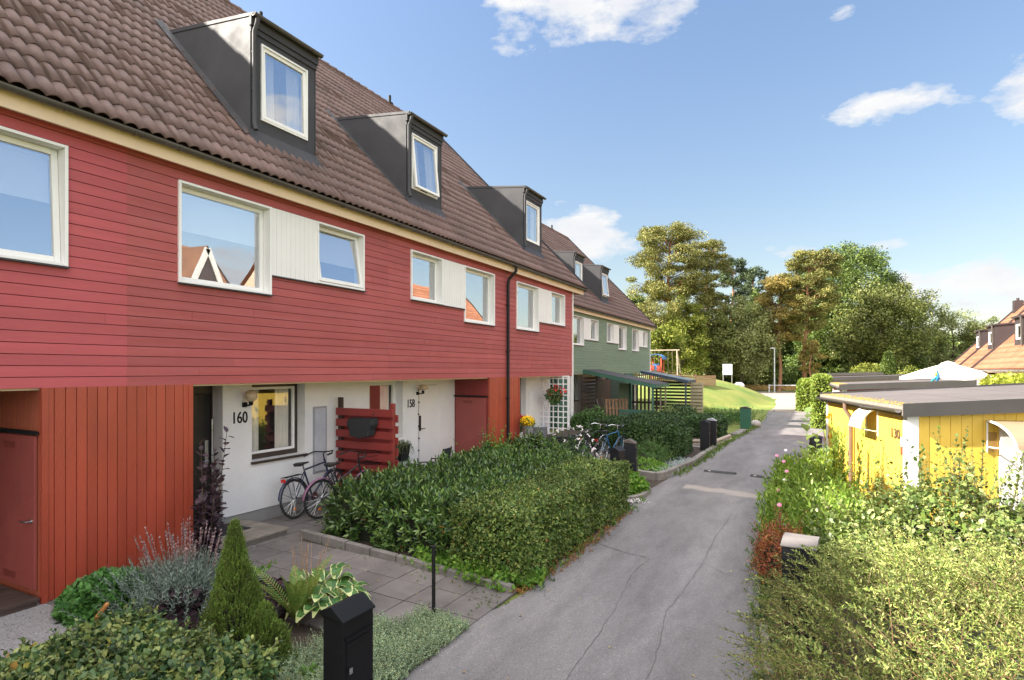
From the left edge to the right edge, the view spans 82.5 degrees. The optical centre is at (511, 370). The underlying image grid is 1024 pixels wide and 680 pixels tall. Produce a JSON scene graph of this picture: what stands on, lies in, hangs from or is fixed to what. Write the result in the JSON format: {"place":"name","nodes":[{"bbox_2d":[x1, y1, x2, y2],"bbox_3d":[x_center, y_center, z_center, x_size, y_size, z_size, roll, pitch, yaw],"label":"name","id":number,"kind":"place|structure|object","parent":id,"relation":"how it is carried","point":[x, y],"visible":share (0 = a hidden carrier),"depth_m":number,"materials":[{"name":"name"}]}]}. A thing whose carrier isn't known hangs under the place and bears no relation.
{"place":"outdoors","nodes":[
{"label":"outdoors","id":0,"kind":"place"},
{"bbox_2d":[46,445,699,659],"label":"paving","id":1,"kind":"structure","parent":0,"point":[394,590],"depth_m":7.56,"materials":[{"name":"concrete"}]},
{"bbox_2d":[188,426,233,567],"bbox_3d":[-4.028,1.685,7.764,0.586,1.870,0.626,0,0,27],"label":"purple shrub","id":2,"kind":"object","parent":1,"relation":"on","point":[205,511],"visible":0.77,"depth_m":7.68,"materials":[{"name":"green plant"}]},
{"bbox_2d":[278,450,342,518],"bbox_3d":[-3.642,2.057,10.721,0.596,1.083,1.794,-6,-2,21],"label":"bicycle","id":3,"kind":"object","parent":1,"relation":"on","point":[299,480],"visible":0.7,"depth_m":10.40,"materials":[{"name":"metal"}]},
{"bbox_2d":[302,450,380,518],"bbox_3d":[-3.067,2.055,10.643,0.596,1.083,1.794,3,1,32],"label":"bicycle","id":4,"kind":"object","parent":1,"relation":"on","point":[317,480],"visible":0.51,"depth_m":10.32,"materials":[{"name":"metal"}]},
{"bbox_2d":[336,397,397,489],"bbox_3d":[-2.821,1.620,11.309,1.440,2.160,0.150,0,0,27],"label":"privacy screen","id":5,"kind":"object","parent":1,"relation":"on","point":[383,440],"visible":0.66,"depth_m":11.24,"materials":[{"name":"brown wood"}]},
{"bbox_2d":[347,412,377,438],"bbox_3d":[-2.854,1.028,11.143,0.659,0.542,0.235,0,0,27],"label":"hanging planter","id":6,"kind":"object","parent":5,"relation":"hanging from","point":[359,428],"visible":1,"depth_m":11.03,"materials":[{"name":"black fabric"}]},
{"bbox_2d":[547,430,587,453],"bbox_3d":[1.725,2.318,18.415,0.750,0.665,1.900,0,0,27],"label":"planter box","id":7,"kind":"object","parent":1,"relation":"on","point":[572,433],"visible":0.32,"depth_m":18.07,"materials":[{"name":"concrete"}]},
{"bbox_2d":[263,433,728,679],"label":"soil","id":8,"kind":"structure","parent":0,"point":[302,631],"depth_m":6.26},
{"bbox_2d":[50,566,156,627],"bbox_3d":[-4.467,2.489,6.490,1.241,0.570,1.067,0,0,27],"label":"cranesbill","id":9,"kind":"object","parent":8,"relation":"on","point":[77,598],"visible":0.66,"depth_m":6.19,"materials":[{"name":"green plant"}]},
{"bbox_2d":[0,601,206,656],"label":"gravel bed","id":10,"kind":"object","parent":8,"relation":"on","point":[5,636],"visible":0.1,"depth_m":5.97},
{"bbox_2d":[0,585,39,616],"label":"wooden deck","id":11,"kind":"structure","parent":10,"relation":"on","point":[12,601],"depth_m":6.41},
{"bbox_2d":[0,598,288,679],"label":"hedge","id":12,"kind":"object","parent":8,"relation":"on","point":[134,644],"visible":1,"depth_m":4.42,"materials":[{"name":"green plant"}]},
{"bbox_2d":[59,516,273,621],"bbox_3d":[-3.800,2.239,6.625,2.017,0.926,1.970,0,0,-23],"label":"lavender","id":13,"kind":"object","parent":8,"relation":"on","point":[181,574],"visible":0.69,"depth_m":6.40,"materials":[{"name":"grey plant"}]},
{"bbox_2d":[147,581,212,629],"bbox_3d":[-3.504,2.544,6.264,0.784,0.498,0.828,0,0,27],"label":"heuchera","id":14,"kind":"object","parent":8,"relation":"on","point":[181,611],"visible":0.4,"depth_m":6.08,"materials":[{"name":"green plant"}]},
{"bbox_2d":[195,518,265,642],"bbox_3d":[-2.656,2.072,5.556,0.778,1.335,0.752,0,0,27],"label":"dwarf conifer","id":15,"kind":"object","parent":8,"relation":"on","point":[236,596],"visible":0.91,"depth_m":5.48,"materials":[{"name":"plant"}]},
{"bbox_2d":[193,519,290,554],"bbox_3d":[-4.361,2.576,8.908,1.162,0.155,1.420,0,0,27],"label":"wooden step","id":16,"kind":"object","parent":8,"relation":"on","point":[256,532],"visible":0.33,"depth_m":9.09,"materials":[{"name":"grey wood"}]},
{"bbox_2d":[234,598,299,669],"bbox_3d":[-2.303,2.440,5.432,0.669,0.621,0.611,0,0,27],"label":"dwarf conifer","id":17,"kind":"object","parent":8,"relation":"on","point":[267,626],"visible":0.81,"depth_m":5.39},
{"bbox_2d":[255,576,292,619],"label":"fern","id":18,"kind":"object","parent":8,"relation":"on","point":[282,586],"visible":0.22,"depth_m":6.43,"materials":[{"name":"green plant"}]},
{"bbox_2d":[250,555,349,626],"bbox_3d":[-2.282,2.397,6.246,1.020,0.646,0.614,0,0,-27],"label":"fern","id":19,"kind":"object","parent":8,"relation":"on","point":[298,583],"visible":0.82,"depth_m":6.15,"materials":[{"name":"green plant"}]},
{"bbox_2d":[277,562,361,606],"bbox_3d":[-2.237,2.525,6.836,0.991,0.377,0.939,0,0,27],"label":"hosta","id":20,"kind":"object","parent":8,"relation":"on","point":[334,593],"visible":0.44,"depth_m":6.81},
{"bbox_2d":[285,567,370,622],"bbox_3d":[-2.020,2.511,6.484,0.944,0.440,1.022,0,0,-21],"label":"hosta","id":21,"kind":"object","parent":8,"relation":"on","point":[328,586],"visible":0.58,"depth_m":6.37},
{"bbox_2d":[275,601,470,679],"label":"silver ground cover","id":22,"kind":"object","parent":8,"relation":"on","point":[423,625],"visible":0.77,"depth_m":5.62,"materials":[{"name":"green plant"}]},
{"bbox_2d":[314,440,595,556],"bbox_3d":[-0.587,2.229,11.083,3.185,1.222,5.854,0,0,27],"label":"laurel hedge","id":23,"kind":"object","parent":8,"relation":"on","point":[402,507],"visible":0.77,"depth_m":9.21,"materials":[{"name":"green plant"}]},
{"bbox_2d":[402,543,547,592],"bbox_3d":[-0.530,2.633,7.819,2.137,0.372,0.860,0,0,27],"label":"climbing greenery","id":24,"kind":"object","parent":8,"relation":"on","point":[538,578],"visible":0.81,"depth_m":7.55,"materials":[{"name":"green plant"}]},
{"bbox_2d":[504,425,573,455],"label":"rhododendron","id":25,"kind":"object","parent":8,"relation":"on","point":[539,441],"visible":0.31,"depth_m":15.71,"materials":[{"name":"green plant"}]},
{"bbox_2d":[447,455,634,585],"bbox_3d":[0.741,2.215,9.804,1.447,1.128,5.155,0,0,27],"label":"clipped hedge","id":26,"kind":"object","parent":8,"relation":"on","point":[541,520],"visible":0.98,"depth_m":8.27,"materials":[{"name":"green plant"}]},
{"bbox_2d":[559,405,611,430],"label":"leafy shrub","id":27,"kind":"object","parent":8,"relation":"on","point":[583,417],"visible":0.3,"depth_m":20.04,"materials":[{"name":"green plant"}]},
{"bbox_2d":[624,438,637,471],"bbox_3d":[2.894,2.233,14.264,0.360,1.094,0.324,0,0,19],"label":"mailbox","id":28,"kind":"object","parent":8,"relation":"on","point":[630,446],"visible":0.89,"depth_m":14.12,"materials":[{"name":"metal"}]},
{"bbox_2d":[581,414,694,459],"bbox_3d":[4.261,2.188,19.705,3.464,1.293,2.917,0,0,27],"label":"clipped hedge","id":29,"kind":"object","parent":8,"relation":"on","point":[676,432],"visible":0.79,"depth_m":18.64,"materials":[{"name":"green plant"}]},
{"bbox_2d":[628,468,650,495],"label":"garden perennials","id":30,"kind":"object","parent":8,"relation":"on","point":[638,484],"visible":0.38,"depth_m":13.00,"materials":[{"name":"green plant"}]},
{"bbox_2d":[637,455,671,471],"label":"garden perennials","id":31,"kind":"object","parent":8,"relation":"on","point":[649,464],"visible":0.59,"depth_m":15.58,"materials":[{"name":"green plant"}]},
{"bbox_2d":[633,431,677,463],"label":"garden perennials","id":32,"kind":"object","parent":8,"relation":"on","point":[657,449],"visible":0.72,"depth_m":17.02,"materials":[{"name":"green plant"}]},
{"bbox_2d":[629,410,728,438],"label":"clipped hedge","id":33,"kind":"object","parent":8,"relation":"on","point":[694,419],"visible":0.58,"depth_m":24.53,"materials":[{"name":"green plant"}]},
{"bbox_2d":[700,420,710,450],"bbox_3d":[6.721,2.268,20.278,0.338,1.064,0.284,0,0,27],"label":"mailbox","id":34,"kind":"object","parent":8,"relation":"on","point":[705,426],"visible":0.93,"depth_m":20.17,"materials":[{"name":"metal"}]},
{"bbox_2d":[542,223,656,415],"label":"terraced house","id":35,"kind":"structure","parent":0,"point":[641,326],"depth_m":38.80,"materials":[{"name":"white paint"}]},
{"bbox_2d":[382,411,824,679],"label":"road","id":36,"kind":"structure","parent":0,"point":[554,635],"depth_m":7.07,"materials":[{"name":"asphalt"}]},
{"bbox_2d":[452,507,631,595],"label":"weeds","id":37,"kind":"object","parent":36,"relation":"on","point":[570,555],"visible":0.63,"depth_m":8.86,"materials":[{"name":"green plant"}]},
{"bbox_2d":[534,494,646,581],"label":"weeds","id":38,"kind":"object","parent":36,"relation":"on","point":[613,522],"visible":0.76,"depth_m":9.31,"materials":[{"name":"green plant"}]},
{"bbox_2d":[672,423,760,476],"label":"weeds","id":39,"kind":"object","parent":36,"relation":"on","point":[724,444],"visible":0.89,"depth_m":19.92,"materials":[{"name":"green plant"}]},
{"bbox_2d":[732,505,784,679],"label":"weeds","id":40,"kind":"object","parent":36,"relation":"on","point":[759,596],"visible":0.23,"depth_m":6.79,"materials":[{"name":"green plant"}]},
{"bbox_2d":[230,0,1023,335],"label":"sky","id":41,"kind":"structure","parent":0,"point":[774,129],"materials":[{"name":"blue"}]},
{"bbox_2d":[498,374,825,607],"bbox_3d":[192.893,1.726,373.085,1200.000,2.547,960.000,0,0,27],"label":"ground","id":42,"kind":"structure","parent":0,"point":[726,396],"depth_m":48.22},
{"bbox_2d":[0,0,141,603],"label":"terraced house","id":43,"kind":"structure","parent":42,"relation":"on","point":[68,133],"depth_m":6.79,"materials":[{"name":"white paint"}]},
{"bbox_2d":[0,428,38,590],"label":"storage door","id":44,"kind":"structure","parent":43,"relation":"in","point":[18,452],"depth_m":6.69,"materials":[{"name":"wood"}]},
{"bbox_2d":[0,126,69,268],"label":"window","id":45,"kind":"structure","parent":43,"relation":"in","point":[23,173],"depth_m":6.60,"materials":[{"name":"white paint"}]},
{"bbox_2d":[49,0,400,570],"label":"terraced house","id":46,"kind":"structure","parent":42,"relation":"on","point":[261,224],"depth_m":9.46,"materials":[{"name":"white paint"}]},
{"bbox_2d":[193,394,212,524],"bbox_3d":[-5.144,1.430,9.091,0.111,2.080,1.002,0,0,27],"label":"front door","id":47,"kind":"structure","parent":46,"relation":"in","point":[201,402],"depth_m":9.38,"materials":[{"name":"wood"}]},
{"bbox_2d":[177,179,272,295],"bbox_3d":[-4.252,-1.874,8.615,0.287,1.412,1.530,0,0,27],"label":"window","id":48,"kind":"structure","parent":46,"relation":"in","point":[196,215],"depth_m":8.72,"materials":[{"name":"white paint"}]},
{"bbox_2d":[251,384,307,464],"bbox_3d":[-4.297,0.922,10.530,0.407,1.365,1.220,0,0,27],"label":"window","id":49,"kind":"structure","parent":46,"relation":"in","point":[281,390],"depth_m":10.83,"materials":[{"name":"white paint"}]},
{"bbox_2d":[261,44,307,140],"bbox_3d":[-4.360,-4.821,10.405,0.936,1.679,1.200,0,0,27],"label":"dormer window","id":50,"kind":"structure","parent":46,"relation":"in","point":[269,78],"depth_m":10.42,"materials":[{"name":"white paint"}]},
{"bbox_2d":[317,221,365,291],"bbox_3d":[-3.184,-2.034,10.669,0.276,1.092,1.200,0,0,27],"label":"window","id":51,"kind":"structure","parent":46,"relation":"in","point":[331,249],"depth_m":10.79,"materials":[{"name":"white paint"}]},
{"bbox_2d":[321,592,374,679],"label":"mailbox","id":52,"kind":"object","parent":42,"relation":"on","point":[347,638],"visible":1,"depth_m":4.14,"materials":[{"name":"metal"}]},
{"bbox_2d":[346,630,370,679],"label":"door","id":53,"kind":"structure","parent":52,"relation":"in","point":[358,652],"depth_m":4.19,"materials":[{"name":"metal"}]},
{"bbox_2d":[208,0,515,466],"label":"terraced house","id":54,"kind":"structure","parent":42,"relation":"on","point":[442,387],"depth_m":14.01,"materials":[{"name":"white paint"}]},
{"bbox_2d":[369,381,404,439],"bbox_3d":[-2.945,0.922,13.146,0.407,1.365,1.210,0,0,27],"label":"window","id":55,"kind":"structure","parent":54,"relation":"in","point":[384,385],"depth_m":13.50,"materials":[{"name":"white paint"}]},
{"bbox_2d":[411,133,439,199],"bbox_3d":[-2.101,-4.821,13.875,0.279,1.279,1.000,0,0,27],"label":"dormer window","id":56,"kind":"structure","parent":54,"relation":"in","point":[432,190],"depth_m":14.04,"materials":[{"name":"white paint"}]},
{"bbox_2d":[410,249,443,305],"bbox_3d":[-1.960,-2.034,13.019,0.260,1.092,1.200,0,0,27],"label":"window","id":57,"kind":"structure","parent":54,"relation":"in","point":[437,262],"depth_m":13.43,"materials":[{"name":"white paint"}]},
{"bbox_2d":[418,385,437,466],"bbox_3d":[-2.129,1.430,14.921,0.111,2.080,0.917,0,0,27],"label":"front door","id":58,"kind":"structure","parent":54,"relation":"in","point":[428,401],"depth_m":14.95,"materials":[{"name":"white paint"}]},
{"bbox_2d":[454,395,487,456],"bbox_3d":[-1.135,1.575,15.724,1.040,1.790,0.100,0,0,27],"label":"storage door","id":59,"kind":"structure","parent":54,"relation":"in","point":[470,412],"depth_m":15.75,"materials":[{"name":"wood"}]},
{"bbox_2d":[463,265,495,326],"bbox_3d":[-0.896,-1.874,15.076,0.260,1.412,1.530,0,0,27],"label":"window","id":60,"kind":"structure","parent":54,"relation":"in","point":[490,277],"depth_m":15.67,"materials":[{"name":"white paint"}]},
{"bbox_2d":[300,529,513,593],"bbox_3d":[-1.641,2.703,8.229,3.839,0.390,0.111,0,0,30],"label":"kerb edging","id":61,"kind":"object","parent":42,"relation":"on","point":[337,542],"visible":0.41,"depth_m":8.32,"materials":[{"name":"concrete"}]},
{"bbox_2d":[338,70,588,443],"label":"terraced house","id":62,"kind":"structure","parent":42,"relation":"on","point":[544,283],"depth_m":18.93,"materials":[{"name":"white paint"}]},
{"bbox_2d":[516,281,539,332],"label":"window","id":63,"kind":"structure","parent":62,"relation":"in","point":[535,290],"depth_m":18.20,"materials":[{"name":"white paint"}]},
{"bbox_2d":[526,200,539,245],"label":"dormer window","id":64,"kind":"structure","parent":62,"relation":"in","point":[537,210],"depth_m":19.55,"materials":[{"name":"white paint"}]},
{"bbox_2d":[540,376,569,433],"bbox_3d":[1.436,1.410,20.197,1.190,2.440,0.070,0,0,27],"label":"trellis","id":65,"kind":"object","parent":62,"relation":"attached to","point":[563,400],"visible":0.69,"depth_m":20.08,"materials":[{"name":"white paint"}]},
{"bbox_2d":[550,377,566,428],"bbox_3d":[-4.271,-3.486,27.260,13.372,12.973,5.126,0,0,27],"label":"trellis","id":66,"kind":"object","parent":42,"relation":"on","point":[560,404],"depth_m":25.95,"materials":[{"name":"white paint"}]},
{"bbox_2d":[552,250,607,416],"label":"terraced house","id":67,"kind":"structure","parent":42,"relation":"on","point":[589,312],"depth_m":29.43,"materials":[{"name":"white paint"}]},
{"bbox_2d":[542,228,633,412],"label":"terraced house","id":68,"kind":"structure","parent":42,"relation":"on","point":[616,322],"depth_m":32.96,"materials":[{"name":"white paint"}]},
{"bbox_2d":[581,375,626,416],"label":"slatted wall","id":69,"kind":"structure","parent":42,"relation":"on","point":[603,388],"depth_m":30.40,"materials":[{"name":"brown wood"}]},
{"bbox_2d":[597,379,610,416],"bbox_3d":[4.893,1.550,31.085,0.040,2.100,2.280,0,0,27],"label":"door","id":70,"kind":"structure","parent":69,"relation":"in","point":[603,386],"depth_m":30.97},
{"bbox_2d":[583,369,668,415],"bbox_3d":[5.677,1.435,28.867,3.570,2.930,2.760,0,0,27],"label":"lean to shelter","id":71,"kind":"object","parent":42,"relation":"on","point":[624,391],"visible":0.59,"depth_m":29.23,"materials":[{"name":"wood"}]},
{"bbox_2d":[623,220,715,330],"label":"pine tree","id":72,"kind":"object","parent":42,"relation":"on","point":[652,238],"visible":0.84,"depth_m":78.25,"materials":[{"name":"green plant"}]},
{"bbox_2d":[650,324,689,372],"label":"maple tree","id":73,"kind":"object","parent":42,"relation":"on","point":[665,338],"visible":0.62,"depth_m":64.48,"materials":[{"name":"green plant"}]},
{"bbox_2d":[641,371,702,413],"bbox_3d":[10.644,1.532,38.289,3.740,3.003,2.660,0,0,27],"label":"lean to shelter","id":74,"kind":"object","parent":42,"relation":"on","point":[696,394],"visible":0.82,"depth_m":37.58,"materials":[{"name":"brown wood"}]},
{"bbox_2d":[638,452,705,480],"bbox_3d":[4.793,2.721,16.564,4.676,0.358,1.146,0,0,-44],"label":"kerb edging","id":75,"kind":"object","parent":42,"relation":"on","point":[657,475],"visible":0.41,"depth_m":15.10,"materials":[{"name":"concrete"}]},
{"bbox_2d":[653,293,712,375],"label":"broadleaf tree","id":76,"kind":"object","parent":42,"relation":"on","point":[696,338],"visible":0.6,"depth_m":76.28,"materials":[{"name":"green plant"}]},
{"bbox_2d":[683,239,735,375],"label":"pine tree","id":77,"kind":"object","parent":42,"relation":"on","point":[713,256],"visible":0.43,"depth_m":82.43,"materials":[{"name":"green plant"}]},
{"bbox_2d":[684,310,744,380],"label":"broadleaf tree","id":78,"kind":"object","parent":42,"relation":"on","point":[715,367],"visible":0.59,"depth_m":78.55,"materials":[{"name":"green plant"}]},
{"bbox_2d":[717,257,752,343],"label":"pine tree","id":79,"kind":"object","parent":42,"relation":"on","point":[740,264],"visible":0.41,"depth_m":98.89,"materials":[{"name":"green plant"}]},
{"bbox_2d":[638,363,835,386],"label":"undergrowth","id":80,"kind":"object","parent":42,"relation":"on","point":[788,378],"visible":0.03,"depth_m":89.93,"materials":[{"name":"green plant"}]},
{"bbox_2d":[710,294,785,388],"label":"birch tree","id":81,"kind":"object","parent":42,"relation":"on","point":[750,344],"visible":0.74,"depth_m":79.68,"materials":[{"name":"green plant"}]},
{"bbox_2d":[736,266,768,318],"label":"pine tree","id":82,"kind":"object","parent":42,"relation":"on","point":[750,273],"visible":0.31,"depth_m":106.97,"materials":[{"name":"green plant"}]},
{"bbox_2d":[745,287,800,368],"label":"oak tree","id":83,"kind":"object","parent":42,"relation":"on","point":[787,348],"visible":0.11,"depth_m":101.72,"materials":[{"name":"green plant"}]},
{"bbox_2d":[751,273,806,391],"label":"pine tree","id":84,"kind":"object","parent":42,"relation":"on","point":[775,283],"visible":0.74,"depth_m":80.05,"materials":[{"name":"green plant"}]},
{"bbox_2d":[795,377,810,411],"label":"conifer hedge","id":85,"kind":"object","parent":42,"relation":"on","point":[802,396],"visible":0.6,"depth_m":41.74,"materials":[{"name":"green plant"}]},
{"bbox_2d":[774,248,845,377],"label":"pine tree","id":86,"kind":"object","parent":42,"relation":"on","point":[825,292],"visible":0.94,"depth_m":78.63,"materials":[{"name":"green plant"}]},
{"bbox_2d":[797,338,828,378],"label":"pine tree","id":87,"kind":"object","parent":42,"relation":"on","point":[812,346],"visible":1,"depth_m":77.84,"materials":[{"name":"green plant"}]},
{"bbox_2d":[782,345,843,380],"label":"understorey tree","id":88,"kind":"object","parent":42,"relation":"on","point":[792,360],"visible":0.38,"depth_m":91.00,"materials":[{"name":"green plant"}]},
{"bbox_2d":[809,373,833,428],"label":"conifer hedge","id":89,"kind":"object","parent":42,"relation":"on","point":[820,382],"visible":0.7,"depth_m":28.60,"materials":[{"name":"green plant"}]},
{"bbox_2d":[775,241,911,365],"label":"oak tree","id":90,"kind":"object","parent":42,"relation":"on","point":[862,258],"visible":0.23,"depth_m":89.31,"materials":[{"name":"green plant"}]},
{"bbox_2d":[831,374,906,381],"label":"garden shed","id":91,"kind":"structure","parent":42,"relation":"on","point":[866,377],"depth_m":35.80,"materials":[{"name":"fabric"}]},
{"bbox_2d":[819,275,945,373],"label":"broadleaf tree","id":92,"kind":"object","parent":42,"relation":"on","point":[908,310],"visible":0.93,"depth_m":81.01,"materials":[{"name":"green plant"}]},
{"bbox_2d":[828,378,976,391],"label":"garden shed","id":93,"kind":"structure","parent":42,"relation":"on","point":[839,386],"depth_m":21.68,"materials":[{"name":"fabric"}]},
{"bbox_2d":[815,383,1023,538],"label":"garden shed","id":94,"kind":"structure","parent":42,"relation":"on","point":[991,416],"depth_m":9.64,"materials":[{"name":"wood"}]},
{"bbox_2d":[893,288,959,359],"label":"broadleaf tree","id":95,"kind":"object","parent":42,"relation":"on","point":[942,342],"visible":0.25,"depth_m":88.06,"materials":[{"name":"green plant"}]},
{"bbox_2d":[899,361,991,380],"bbox_3d":[21.545,1.175,28.825,4.146,3.250,4.146,0,0,27],"label":"parasol","id":96,"kind":"object","parent":42,"relation":"on","point":[950,370],"visible":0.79,"depth_m":27.85,"materials":[{"name":"white fabric"}]},
{"bbox_2d":[925,302,981,360],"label":"broadleaf tree","id":97,"kind":"object","parent":42,"relation":"on","point":[951,326],"visible":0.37,"depth_m":90.75,"materials":[{"name":"green plant"}]},
{"bbox_2d":[952,316,1000,351],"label":"broadleaf tree","id":98,"kind":"object","parent":42,"relation":"on","point":[968,339],"visible":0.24,"depth_m":88.50,"materials":[{"name":"green plant"}]},
{"bbox_2d":[953,298,1023,364],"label":"orange roof house","id":99,"kind":"structure","parent":42,"relation":"on","point":[1017,309],"depth_m":37.15,"materials":[{"name":"tile"}]},
{"bbox_2d":[959,310,1023,384],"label":"orange roof house","id":100,"kind":"structure","parent":42,"relation":"on","point":[998,333],"depth_m":31.56,"materials":[{"name":"tile"}]},
{"bbox_2d":[970,314,1023,374],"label":"orange roof house","id":101,"kind":"structure","parent":42,"relation":"on","point":[1006,355],"depth_m":26.39,"materials":[{"name":"tile"}]},
{"bbox_2d":[978,371,1023,384],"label":"vine hedge","id":102,"kind":"object","parent":42,"relation":"on","point":[1008,377],"visible":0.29,"depth_m":22.08,"materials":[{"name":"green plant"}]},
{"bbox_2d":[759,392,803,411],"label":"path","id":103,"kind":"structure","parent":0,"point":[785,401],"depth_m":56.99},
{"bbox_2d":[758,521,1022,679],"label":"soil","id":104,"kind":"structure","parent":0,"point":[850,653],"depth_m":6.03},
{"bbox_2d":[743,502,819,585],"bbox_3d":[3.607,2.476,7.773,0.945,1.399,1.183,0,0,27],"label":"barberry","id":105,"kind":"object","parent":104,"relation":"on","point":[771,547],"visible":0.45,"depth_m":7.67,"materials":[{"name":"red plant"}]},
{"bbox_2d":[780,532,819,656],"bbox_3d":[2.898,2.248,5.867,0.324,1.105,0.358,0,0,32],"label":"mailbox","id":106,"kind":"object","parent":104,"relation":"on","point":[790,541],"visible":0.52,"depth_m":5.77,"materials":[{"name":"metal"}]},
{"bbox_2d":[752,443,894,568],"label":"tall perennials","id":107,"kind":"object","parent":104,"relation":"on","point":[793,499],"visible":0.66,"depth_m":9.63,"materials":[{"name":"green plant"}]},
{"bbox_2d":[828,422,867,499],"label":"lily stems","id":108,"kind":"object","parent":104,"relation":"on","point":[839,461],"visible":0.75,"depth_m":10.82,"materials":[{"name":"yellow plant"}]},
{"bbox_2d":[715,514,1023,679],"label":"spirea shrub","id":109,"kind":"object","parent":104,"relation":"on","point":[944,645],"visible":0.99,"depth_m":4.23,"materials":[{"name":"green plant"}]},
{"bbox_2d":[772,425,1023,630],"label":"shrub","id":110,"kind":"object","parent":104,"relation":"on","point":[994,519],"visible":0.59,"depth_m":6.97,"materials":[{"name":"green plant"}]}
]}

